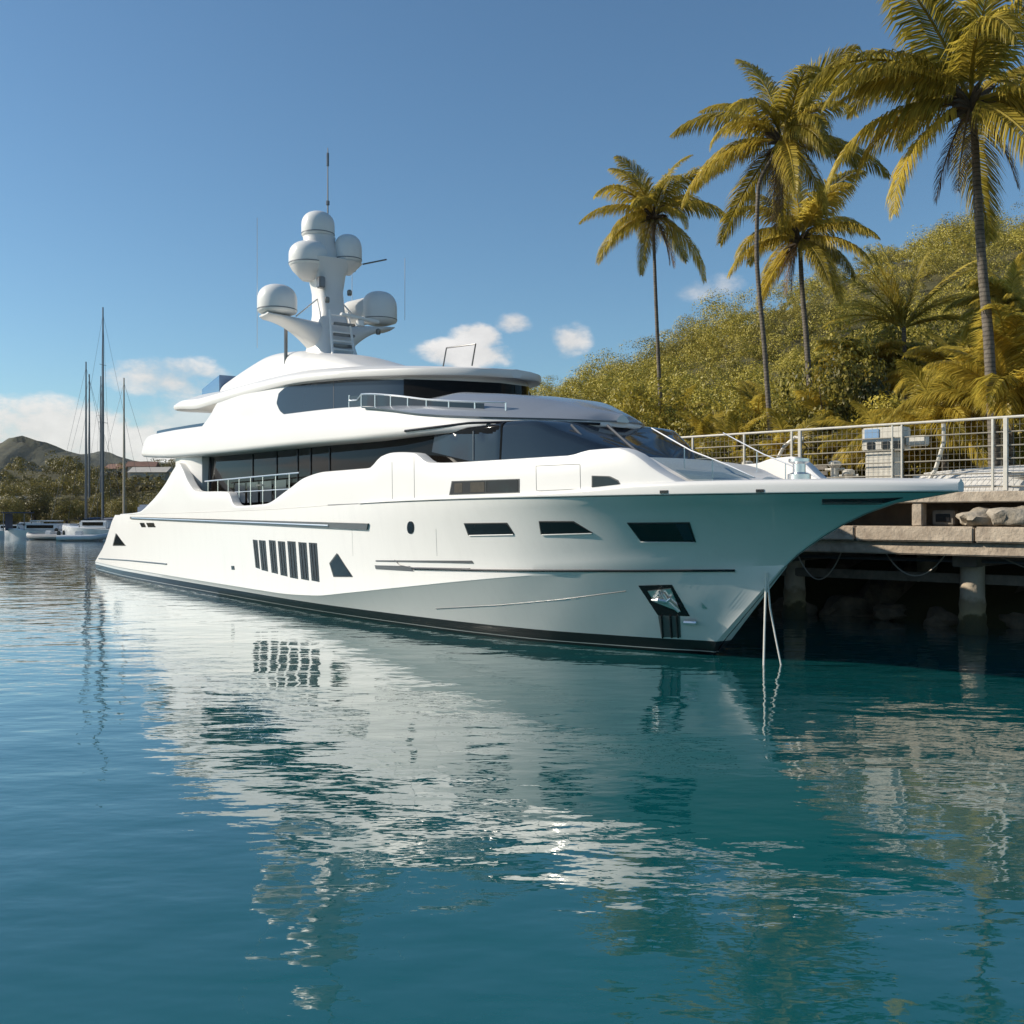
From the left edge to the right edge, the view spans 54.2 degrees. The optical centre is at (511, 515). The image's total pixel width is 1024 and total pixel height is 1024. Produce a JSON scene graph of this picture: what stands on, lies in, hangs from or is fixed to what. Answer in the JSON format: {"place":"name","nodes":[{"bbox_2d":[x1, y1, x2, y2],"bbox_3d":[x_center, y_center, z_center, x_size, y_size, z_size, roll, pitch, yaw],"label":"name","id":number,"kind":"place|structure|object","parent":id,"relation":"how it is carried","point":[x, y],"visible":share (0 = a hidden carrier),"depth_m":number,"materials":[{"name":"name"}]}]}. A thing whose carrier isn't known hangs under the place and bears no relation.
{"place":"outdoors","nodes":[
{"label":"outdoors","id":0,"kind":"place"},
{"bbox_2d":[0,436,113,479],"bbox_3d":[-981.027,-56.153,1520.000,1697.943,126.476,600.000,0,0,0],"label":"mountain","id":1,"kind":"structure","parent":0,"point":[27,449],"depth_m":1467.19,"materials":[{"name":"green plant"}]},
{"bbox_2d":[81,451,175,467],"bbox_3d":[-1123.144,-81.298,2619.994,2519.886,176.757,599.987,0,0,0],"label":"mountain","id":2,"kind":"structure","parent":0,"point":[116,459],"depth_m":2586.25,"materials":[{"name":"green plant"}]},
{"bbox_2d":[0,538,1023,1023],"bbox_3d":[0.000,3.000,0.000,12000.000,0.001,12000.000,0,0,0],"label":"water","id":3,"kind":"structure","parent":0,"point":[214,808],"depth_m":9.88,"materials":[{"name":"teal liquid"}]},
{"bbox_2d":[0,524,22,537],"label":"motorboat","id":4,"kind":"object","parent":3,"relation":"on","point":[17,526],"visible":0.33,"depth_m":138.11,"materials":[{"name":"white plastic"}]},
{"bbox_2d":[1,512,62,538],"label":"cabin cruiser","id":5,"kind":"object","parent":3,"relation":"on","point":[11,532],"visible":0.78,"depth_m":130.85,"materials":[{"name":"white plastic"}]},
{"bbox_2d":[26,525,52,527],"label":"cabin window","id":6,"kind":"structure","parent":5,"relation":"in","point":[27,526],"depth_m":130.75,"materials":[{"name":"black glass"}]},
{"bbox_2d":[19,522,44,525],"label":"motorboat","id":7,"kind":"object","parent":3,"relation":"on","point":[22,523],"visible":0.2,"depth_m":141.23,"materials":[{"name":"white plastic"}]},
{"bbox_2d":[26,530,64,539],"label":"inflatable dinghy","id":8,"kind":"object","parent":3,"relation":"on","point":[49,534],"visible":0.77,"depth_m":126.85,"materials":[{"name":"grey rubber"}]},
{"bbox_2d":[53,522,77,525],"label":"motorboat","id":9,"kind":"object","parent":3,"relation":"on","point":[67,524],"visible":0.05,"depth_m":135.70,"materials":[{"name":"white plastic"}]},
{"bbox_2d":[56,531,107,540],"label":"inflatable dinghy","id":10,"kind":"object","parent":3,"relation":"on","point":[79,536],"visible":0.98,"depth_m":120.74,"materials":[{"name":"grey rubber"}]},
{"bbox_2d":[50,362,121,522],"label":"sailboat","id":11,"kind":"object","parent":3,"relation":"on","point":[86,477],"visible":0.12,"depth_m":149.70,"materials":[{"name":"grey metal"}]},
{"bbox_2d":[58,374,113,524],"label":"sailboat","id":12,"kind":"object","parent":3,"relation":"on","point":[88,486],"visible":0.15,"depth_m":162.12,"materials":[{"name":"grey metal"}]},
{"bbox_2d":[62,519,111,539],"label":"motorboat","id":13,"kind":"object","parent":3,"relation":"on","point":[90,527],"visible":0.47,"depth_m":125.80,"materials":[{"name":"white plastic"}]},
{"bbox_2d":[82,522,102,525],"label":"cabin window","id":14,"kind":"structure","parent":13,"relation":"in","point":[83,523],"depth_m":125.74,"materials":[{"name":"black glass"}]},
{"bbox_2d":[67,307,142,523],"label":"sailboat","id":15,"kind":"object","parent":3,"relation":"on","point":[103,422],"visible":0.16,"depth_m":138.06,"materials":[{"name":"grey metal"}]},
{"bbox_2d":[90,376,119,498],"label":"sailboat","id":16,"kind":"object","parent":3,"relation":"on","point":[100,407],"visible":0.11,"depth_m":170.18,"materials":[{"name":"grey metal"}]},
{"bbox_2d":[89,378,157,518],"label":"sailboat","id":17,"kind":"object","parent":3,"relation":"on","point":[124,453],"visible":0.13,"depth_m":145.75,"materials":[{"name":"grey metal"}]},
{"bbox_2d":[95,148,963,654],"bbox_3d":[-6.666,-5.100,37.624,8.018,18.200,50.286,0,0,-35],"label":"motor yacht","id":18,"kind":"object","parent":3,"relation":"on","point":[329,470],"visible":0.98,"depth_m":25.15,"materials":[{"name":"paint"}]},
{"bbox_2d":[763,573,781,664],"bbox_3d":[5.247,2.141,20.139,0.428,2.004,0.077,0,0,-6],"label":"mooring rope","id":19,"kind":"object","parent":18,"relation":"hanging from","point":[765,592],"visible":0.84,"depth_m":20.12,"materials":[{"name":"white fabric"}]},
{"bbox_2d":[825,461,844,476],"bbox_3d":[9.069,-1.075,28.089,0.480,0.950,0.480,0,0,0],"label":"bollard","id":20,"kind":"object","parent":18,"relation":"on","point":[834,469],"visible":0.42,"depth_m":27.99,"materials":[{"name":"white metal"}]},
{"bbox_2d":[838,469,858,476],"bbox_3d":[9.362,-0.950,27.817,0.480,0.700,0.480,0,0,0],"label":"bollard","id":21,"kind":"object","parent":18,"relation":"on","point":[847,473],"visible":0.37,"depth_m":27.70,"materials":[{"name":"white metal"}]},
{"bbox_2d":[781,491,1023,634],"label":"pier","id":22,"kind":"structure","parent":3,"relation":"in","point":[900,528],"depth_m":25.58,"materials":[{"name":"concrete"}]},
{"bbox_2d":[776,436,802,457],"bbox_3d":[7.835,-1.448,28.800,0.270,1.709,1.196,0,0,-45],"label":"pipe davit","id":23,"kind":"object","parent":22,"relation":"on","point":[784,446],"visible":0.25,"depth_m":28.77,"materials":[{"name":"white paint"}]},
{"bbox_2d":[681,415,1023,490],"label":"fence","id":24,"kind":"object","parent":22,"relation":"on","point":[1005,458],"visible":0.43,"depth_m":25.98,"materials":[{"name":"white metal"}]},
{"bbox_2d":[862,426,928,477],"bbox_3d":[10.300,-1.491,26.807,1.650,1.778,0.605,0,0,43],"label":"control cabinet","id":25,"kind":"object","parent":22,"relation":"on","point":[870,469],"visible":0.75,"depth_m":26.80,"materials":[{"name":"white metal"}]},
{"bbox_2d":[928,423,945,477],"bbox_3d":[10.808,-1.468,25.780,0.270,1.791,0.762,0,0,-45],"label":"pipe davit","id":26,"kind":"object","parent":22,"relation":"on","point":[935,469],"visible":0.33,"depth_m":25.59,"materials":[{"name":"white paint"}]},
{"bbox_2d":[933,510,958,524],"bbox_3d":[11.114,0.045,25.625,0.550,0.390,0.430,0,0,43],"label":"equipment box","id":27,"kind":"object","parent":22,"relation":"on","point":[944,517],"visible":0.98,"depth_m":25.46,"materials":[{"name":"black"}]},
{"bbox_2d":[913,465,1023,491],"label":"covered dinghy","id":28,"kind":"object","parent":22,"relation":"on","point":[972,480],"visible":0.53,"depth_m":25.14,"materials":[{"name":"fabric"}]},
{"bbox_2d":[955,507,999,526],"bbox_3d":[11.475,0.024,24.601,0.992,0.514,0.801,0,0,0],"label":"rock","id":29,"kind":"object","parent":22,"relation":"on","point":[977,517],"visible":0.73,"depth_m":24.38,"materials":[{"name":"grey stone"}]},
{"bbox_2d":[986,505,1023,526],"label":"rock","id":30,"kind":"object","parent":22,"relation":"on","point":[1008,517],"visible":0.99,"depth_m":23.75,"materials":[{"name":"grey stone"}]},
{"bbox_2d":[1009,471,1023,479],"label":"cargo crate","id":31,"kind":"object","parent":22,"relation":"on","point":[1020,475],"visible":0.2,"depth_m":24.55,"materials":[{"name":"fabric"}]},
{"bbox_2d":[0,243,1023,627],"bbox_3d":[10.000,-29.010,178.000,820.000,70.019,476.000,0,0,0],"label":"terrain","id":32,"kind":"structure","parent":0,"point":[918,599],"depth_m":31.76,"materials":[{"name":"green plant"}]},
{"bbox_2d":[0,494,28,521],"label":"tree","id":33,"kind":"object","parent":32,"relation":"on","point":[6,506],"visible":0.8,"depth_m":149.26,"materials":[{"name":"green plant"}]},
{"bbox_2d":[6,484,55,519],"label":"tree","id":34,"kind":"object","parent":32,"relation":"on","point":[33,502],"visible":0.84,"depth_m":155.06,"materials":[{"name":"green plant"}]},
{"bbox_2d":[48,496,84,523],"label":"tree","id":35,"kind":"object","parent":32,"relation":"on","point":[63,513],"visible":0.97,"depth_m":153.54,"materials":[{"name":"green plant"}]},
{"bbox_2d":[0,450,175,523],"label":"shore wood","id":36,"kind":"object","parent":32,"relation":"on","point":[72,468],"visible":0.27,"depth_m":187.59,"materials":[{"name":"green plant"}]},
{"bbox_2d":[75,492,118,517],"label":"tree","id":37,"kind":"object","parent":32,"relation":"on","point":[93,512],"visible":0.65,"depth_m":154.88,"materials":[{"name":"green plant"}]},
{"bbox_2d":[104,464,127,481],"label":"house","id":38,"kind":"structure","parent":32,"relation":"on","point":[114,466],"depth_m":203.21,"materials":[{"name":"paint"}]},
{"bbox_2d":[100,496,139,518],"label":"tree","id":39,"kind":"object","parent":32,"relation":"on","point":[116,505],"visible":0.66,"depth_m":151.06,"materials":[{"name":"green plant"}]},
{"bbox_2d":[126,461,159,479],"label":"house","id":40,"kind":"structure","parent":32,"relation":"on","point":[129,464],"depth_m":198.58,"materials":[{"name":"paint"}]},
{"bbox_2d":[128,467,172,486],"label":"house","id":41,"kind":"structure","parent":32,"relation":"on","point":[156,471],"depth_m":194.20,"materials":[{"name":"paint"}]},
{"bbox_2d":[587,388,648,419],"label":"shrub","id":42,"kind":"object","parent":32,"relation":"on","point":[620,402],"visible":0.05,"depth_m":59.66,"materials":[{"name":"green plant"}]},
{"bbox_2d":[605,370,702,440],"bbox_3d":[7.981,-5.566,56.297,6.132,5.408,7.273,0,0,0],"label":"shrub","id":43,"kind":"object","parent":32,"relation":"on","point":[661,419],"visible":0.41,"depth_m":54.89,"materials":[{"name":"green plant"}]},
{"bbox_2d":[579,154,731,403],"bbox_3d":[8.484,-12.873,59.967,8.938,18.185,8.901,0,0,0],"label":"palm tree","id":44,"kind":"object","parent":32,"relation":"on","point":[646,215],"visible":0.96,"depth_m":59.68,"materials":[{"name":"green plant"}]},
{"bbox_2d":[634,384,710,428],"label":"palm","id":45,"kind":"object","parent":32,"relation":"on","point":[699,404],"visible":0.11,"depth_m":59.21,"materials":[{"name":"green plant"}]},
{"bbox_2d":[675,410,746,449],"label":"palm","id":46,"kind":"object","parent":32,"relation":"on","point":[702,428],"visible":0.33,"depth_m":49.72,"materials":[{"name":"green plant"}]},
{"bbox_2d":[694,436,730,461],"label":"shrub","id":47,"kind":"object","parent":32,"relation":"on","point":[704,452],"visible":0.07,"depth_m":39.39,"materials":[{"name":"green plant"}]},
{"bbox_2d":[664,398,765,445],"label":"shrub","id":48,"kind":"object","parent":32,"relation":"on","point":[738,408],"visible":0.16,"depth_m":51.31,"materials":[{"name":"green plant"}]},
{"bbox_2d":[687,411,774,463],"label":"palm","id":49,"kind":"object","parent":32,"relation":"on","point":[726,428],"visible":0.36,"depth_m":45.54,"materials":[{"name":"green plant"}]},
{"bbox_2d":[698,436,776,463],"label":"shrub","id":50,"kind":"object","parent":32,"relation":"on","point":[733,459],"visible":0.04,"depth_m":44.86,"materials":[{"name":"green plant"}]},
{"bbox_2d":[722,380,773,431],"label":"palm","id":51,"kind":"object","parent":32,"relation":"on","point":[749,394],"visible":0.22,"depth_m":54.19,"materials":[{"name":"yellow plant"}]},
{"bbox_2d":[529,192,1023,435],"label":"hillside wood","id":52,"kind":"object","parent":32,"relation":"on","point":[704,340],"visible":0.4,"depth_m":161.98,"materials":[{"name":"green plant"}]},
{"bbox_2d":[729,408,830,476],"bbox_3d":[11.912,-2.450,43.712,5.224,4.371,5.235,0,0,0],"label":"palm","id":53,"kind":"object","parent":32,"relation":"on","point":[779,437],"visible":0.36,"depth_m":43.37,"materials":[{"name":"green plant"}]},
{"bbox_2d":[669,43,890,454],"bbox_3d":[11.722,-10.868,45.615,7.987,20.351,9.254,0,0,-40],"label":"palm tree","id":54,"kind":"object","parent":32,"relation":"on","point":[794,141],"visible":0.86,"depth_m":45.11,"materials":[{"name":"green plant"}]},
{"bbox_2d":[747,389,831,462],"bbox_3d":[14.204,-3.926,49.916,5.732,5.006,6.941,0,0,0],"label":"shrub","id":55,"kind":"object","parent":32,"relation":"on","point":[788,408],"visible":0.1,"depth_m":48.57,"materials":[{"name":"green plant"}]},
{"bbox_2d":[719,169,880,389],"bbox_3d":[15.059,-9.714,51.973,8.266,15.525,7.033,0,0,32],"label":"palm tree","id":56,"kind":"object","parent":32,"relation":"on","point":[807,215],"visible":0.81,"depth_m":51.20,"materials":[{"name":"green plant"}]},
{"bbox_2d":[783,388,888,441],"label":"palm","id":57,"kind":"object","parent":32,"relation":"on","point":[816,400],"visible":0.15,"depth_m":49.12,"materials":[{"name":"green plant"}]},
{"bbox_2d":[763,330,909,472],"bbox_3d":[16.267,-5.399,49.851,7.812,8.060,7.362,0,0,0],"label":"shrub","id":58,"kind":"object","parent":32,"relation":"on","point":[836,393],"visible":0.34,"depth_m":48.90,"materials":[{"name":"green plant"}]},
{"bbox_2d":[777,307,922,412],"bbox_3d":[21.337,-8.642,62.117,9.535,9.069,7.961,0,0,23],"label":"shrub","id":59,"kind":"object","parent":32,"relation":"on","point":[892,334],"visible":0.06,"depth_m":60.19,"materials":[{"name":"green plant"}]},
{"bbox_2d":[802,413,907,476],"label":"palm","id":60,"kind":"object","parent":32,"relation":"on","point":[833,447],"visible":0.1,"depth_m":43.22,"materials":[{"name":"green plant"}]},
{"bbox_2d":[812,325,928,392],"bbox_3d":[21.577,-7.679,59.448,7.875,8.289,7.657,0,0,0],"label":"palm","id":61,"kind":"object","parent":32,"relation":"on","point":[894,347],"visible":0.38,"depth_m":58.81,"materials":[{"name":"green plant"}]},
{"bbox_2d":[830,418,923,477],"bbox_3d":[16.908,-2.620,45.950,5.948,3.924,6.332,0,0,0],"label":"shrub","id":62,"kind":"object","parent":32,"relation":"on","point":[862,471],"visible":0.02,"depth_m":44.77,"materials":[{"name":"green plant"}]},
{"bbox_2d":[815,400,964,472],"bbox_3d":[14.915,-2.338,40.387,5.845,4.647,6.024,0,0,0],"label":"palm","id":63,"kind":"object","parent":32,"relation":"on","point":[845,435],"visible":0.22,"depth_m":40.02,"materials":[{"name":"green plant"}]},
{"bbox_2d":[850,378,940,477],"bbox_3d":[19.154,-3.632,46.247,6.088,5.931,7.292,0,0,37],"label":"shrub","id":64,"kind":"object","parent":32,"relation":"on","point":[892,402],"visible":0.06,"depth_m":45.55,"materials":[{"name":"green plant"}]},
{"bbox_2d":[850,399,940,474],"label":"palm","id":65,"kind":"object","parent":32,"relation":"on","point":[903,400],"visible":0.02,"depth_m":42.91,"materials":[{"name":"green plant"}]},
{"bbox_2d":[824,241,976,401],"bbox_3d":[22.638,-9.563,57.850,9.893,12.959,4.090,0,0,0],"label":"fan palm","id":66,"kind":"object","parent":32,"relation":"on","point":[896,303],"visible":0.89,"depth_m":57.78,"materials":[{"name":"green plant"}]},
{"bbox_2d":[797,0,1023,466],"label":"palm tree","id":67,"kind":"object","parent":32,"relation":"on","point":[984,40],"visible":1,"depth_m":31.52,"materials":[{"name":"green plant"}]},
{"bbox_2d":[838,347,1023,470],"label":"palm","id":68,"kind":"object","parent":32,"relation":"on","point":[926,381],"visible":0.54,"depth_m":36.30,"materials":[{"name":"green plant"}]},
{"bbox_2d":[880,326,981,399],"bbox_3d":[24.975,-6.957,55.954,8.360,8.732,7.417,0,0,0],"label":"palm","id":69,"kind":"object","parent":32,"relation":"on","point":[923,352],"visible":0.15,"depth_m":55.67,"materials":[{"name":"green plant"}]},
{"bbox_2d":[882,297,982,397],"bbox_3d":[27.064,-8.789,62.421,9.895,9.635,9.443,0,0,0],"label":"shrub","id":70,"kind":"object","parent":32,"relation":"on","point":[933,343],"visible":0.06,"depth_m":62.33,"materials":[{"name":"green plant"}]},
{"bbox_2d":[923,606,957,625],"bbox_3d":[11.798,2.826,27.504,0.929,0.671,1.023,0,0,0],"label":"boulder","id":71,"kind":"object","parent":32,"relation":"on","point":[938,616],"visible":0.73,"depth_m":27.26,"materials":[{"name":"grey stone"}]},
{"bbox_2d":[890,303,1023,468],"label":"palm","id":72,"kind":"object","parent":32,"relation":"on","point":[1006,392],"visible":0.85,"depth_m":33.29,"materials":[{"name":"green plant"}]},
{"bbox_2d":[910,412,1017,476],"bbox_3d":[19.476,-2.900,41.892,6.205,5.261,5.826,0,0,-24],"label":"shrub","id":73,"kind":"object","parent":32,"relation":"on","point":[971,464],"visible":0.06,"depth_m":40.93,"materials":[{"name":"green plant"}]},
{"bbox_2d":[917,419,1023,473],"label":"shrub","id":74,"kind":"object","parent":32,"relation":"on","point":[1020,434],"visible":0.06,"depth_m":39.29,"materials":[{"name":"green plant"}]},
{"bbox_2d":[942,252,1023,343],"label":"fan palm","id":75,"kind":"object","parent":32,"relation":"on","point":[1002,293],"visible":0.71,"depth_m":49.73,"materials":[{"name":"green plant"}]},
{"bbox_2d":[0,0,1023,462],"label":"sky","id":76,"kind":"structure","parent":0,"point":[163,162],"materials":[{"name":"blue"}]},
{"bbox_2d":[815,466,827,474],"bbox_3d":[8.544,-1.040,29.729,1.500,0.880,0.590,0,0,43],"label":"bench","id":77,"kind":"object","parent":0,"point":[820,468],"visible":0.05,"depth_m":29.48,"materials":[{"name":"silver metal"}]},
{"bbox_2d":[826,525,1023,616],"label":"bank","id":78,"kind":"structure","parent":0,"point":[872,592],"depth_m":30.37,"materials":[{"name":"black stone"}]},
{"bbox_2d":[757,597,817,614],"bbox_3d":[8.457,2.923,30.714,1.811,0.909,1.010,0,0,0],"label":"boulder","id":79,"kind":"object","parent":78,"relation":"on","point":[777,608],"visible":0.22,"depth_m":30.48,"materials":[{"name":"grey stone"}]},
{"bbox_2d":[818,595,872,615],"bbox_3d":[10.143,2.818,30.214,1.733,0.843,1.059,0,0,0],"label":"boulder","id":80,"kind":"object","parent":78,"relation":"on","point":[839,605],"visible":0.63,"depth_m":29.90,"materials":[{"name":"grey stone"}]},
{"bbox_2d":[873,603,906,620],"bbox_3d":[11.064,2.785,28.957,1.067,0.492,1.213,0,0,35],"label":"boulder","id":81,"kind":"object","parent":78,"relation":"on","point":[886,611],"visible":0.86,"depth_m":28.62,"materials":[{"name":"grey stone"}]},
{"bbox_2d":[998,612,1023,628],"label":"boulder","id":82,"kind":"object","parent":78,"relation":"on","point":[1014,620],"visible":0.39,"depth_m":26.75,"materials":[{"name":"grey stone"}]}
]}

